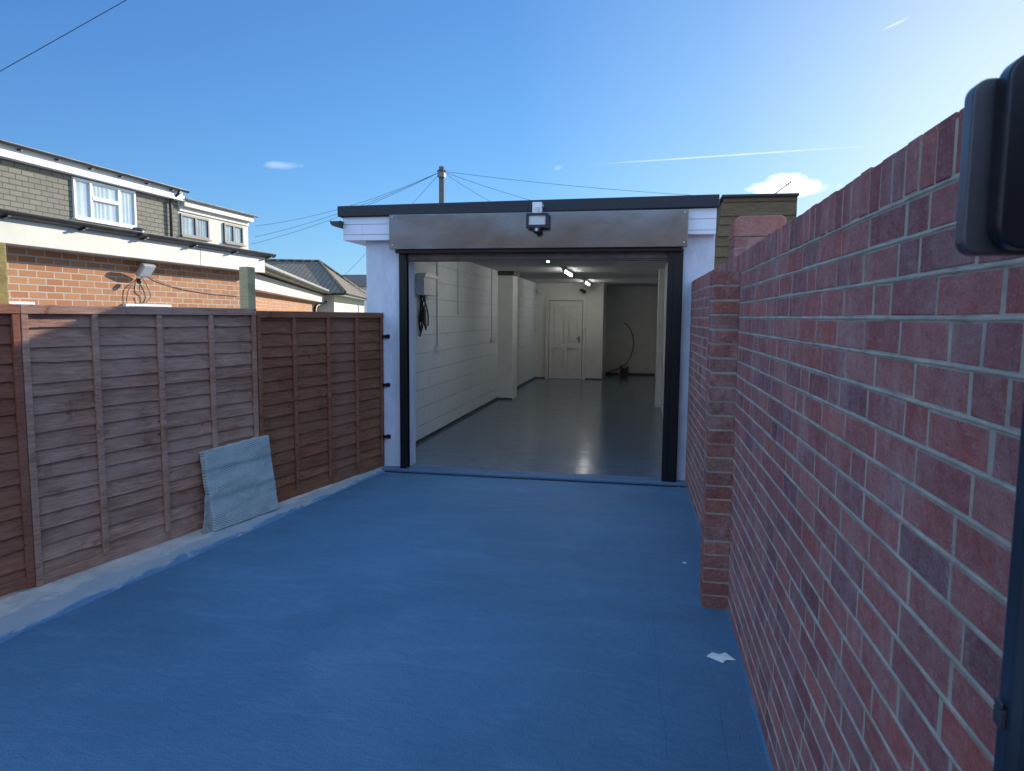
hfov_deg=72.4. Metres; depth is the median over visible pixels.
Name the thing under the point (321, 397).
timber fence
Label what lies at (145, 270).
wall flood light
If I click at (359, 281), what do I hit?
house
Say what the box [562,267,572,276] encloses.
strip light
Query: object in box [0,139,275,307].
house
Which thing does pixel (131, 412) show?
timber fence
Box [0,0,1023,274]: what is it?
sky
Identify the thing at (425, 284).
meter box
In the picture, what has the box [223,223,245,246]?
window
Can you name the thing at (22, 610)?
concrete strip
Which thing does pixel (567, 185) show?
overhead wire
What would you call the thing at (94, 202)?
window
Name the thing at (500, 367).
garage
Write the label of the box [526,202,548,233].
flood light
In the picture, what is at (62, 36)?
overhead wire
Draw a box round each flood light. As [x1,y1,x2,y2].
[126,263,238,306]
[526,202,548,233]
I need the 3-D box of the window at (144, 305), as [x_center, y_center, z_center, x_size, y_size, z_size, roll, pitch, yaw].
[-4.744,-0.637,9.162,0.048,0.850,0.840,2,6,11]
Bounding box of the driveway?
[0,472,768,770]
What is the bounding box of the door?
[549,301,582,378]
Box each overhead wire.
[0,0,125,71]
[254,176,430,243]
[256,173,436,236]
[259,175,431,225]
[445,171,683,194]
[445,172,527,199]
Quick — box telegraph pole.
[437,166,445,202]
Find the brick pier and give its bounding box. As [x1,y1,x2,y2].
[728,215,785,260]
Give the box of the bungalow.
[265,259,366,311]
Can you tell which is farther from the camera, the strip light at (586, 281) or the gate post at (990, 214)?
the strip light at (586, 281)
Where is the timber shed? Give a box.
[714,193,798,268]
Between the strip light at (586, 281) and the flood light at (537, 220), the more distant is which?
the strip light at (586, 281)
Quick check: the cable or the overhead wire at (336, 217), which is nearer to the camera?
the cable
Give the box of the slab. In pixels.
[199,435,277,530]
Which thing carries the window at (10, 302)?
in the house at (74, 232)
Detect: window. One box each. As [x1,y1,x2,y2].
[9,301,34,304]
[71,177,136,228]
[123,304,171,306]
[179,213,211,241]
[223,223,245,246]
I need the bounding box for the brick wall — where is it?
[685,108,1023,770]
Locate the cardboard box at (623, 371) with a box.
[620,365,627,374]
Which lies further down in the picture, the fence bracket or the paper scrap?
the paper scrap
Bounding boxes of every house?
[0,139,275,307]
[342,275,366,311]
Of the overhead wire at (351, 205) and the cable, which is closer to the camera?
the cable
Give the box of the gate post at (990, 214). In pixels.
[955,55,1023,770]
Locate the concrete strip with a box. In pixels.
[0,466,384,643]
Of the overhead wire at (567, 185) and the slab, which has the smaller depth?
the slab
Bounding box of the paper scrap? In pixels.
[707,652,734,662]
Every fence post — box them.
[0,242,8,303]
[239,267,255,308]
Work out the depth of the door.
17.60 m
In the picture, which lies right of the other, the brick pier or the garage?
the brick pier
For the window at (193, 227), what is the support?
in the house at (74, 232)
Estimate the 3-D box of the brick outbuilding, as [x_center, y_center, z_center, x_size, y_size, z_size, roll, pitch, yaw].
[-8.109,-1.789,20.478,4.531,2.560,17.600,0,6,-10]
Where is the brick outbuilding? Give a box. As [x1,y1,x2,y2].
[255,263,331,311]
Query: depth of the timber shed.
12.21 m
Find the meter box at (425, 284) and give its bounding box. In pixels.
[415,273,437,336]
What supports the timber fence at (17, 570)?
on the concrete strip
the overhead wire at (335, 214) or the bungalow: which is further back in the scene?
the overhead wire at (335, 214)
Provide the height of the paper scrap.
0.010 m
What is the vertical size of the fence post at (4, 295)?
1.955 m
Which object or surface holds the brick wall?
on the driveway
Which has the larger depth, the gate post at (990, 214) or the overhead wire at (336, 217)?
the overhead wire at (336, 217)
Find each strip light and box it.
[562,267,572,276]
[583,279,590,285]
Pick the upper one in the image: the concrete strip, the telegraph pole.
the telegraph pole
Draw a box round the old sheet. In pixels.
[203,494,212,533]
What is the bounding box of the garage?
[330,194,719,487]
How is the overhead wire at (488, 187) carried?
attached to the telegraph pole
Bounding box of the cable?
[607,323,633,372]
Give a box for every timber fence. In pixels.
[0,304,35,596]
[19,304,258,586]
[256,311,383,502]
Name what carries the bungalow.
on the ground
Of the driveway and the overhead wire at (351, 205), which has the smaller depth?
the driveway

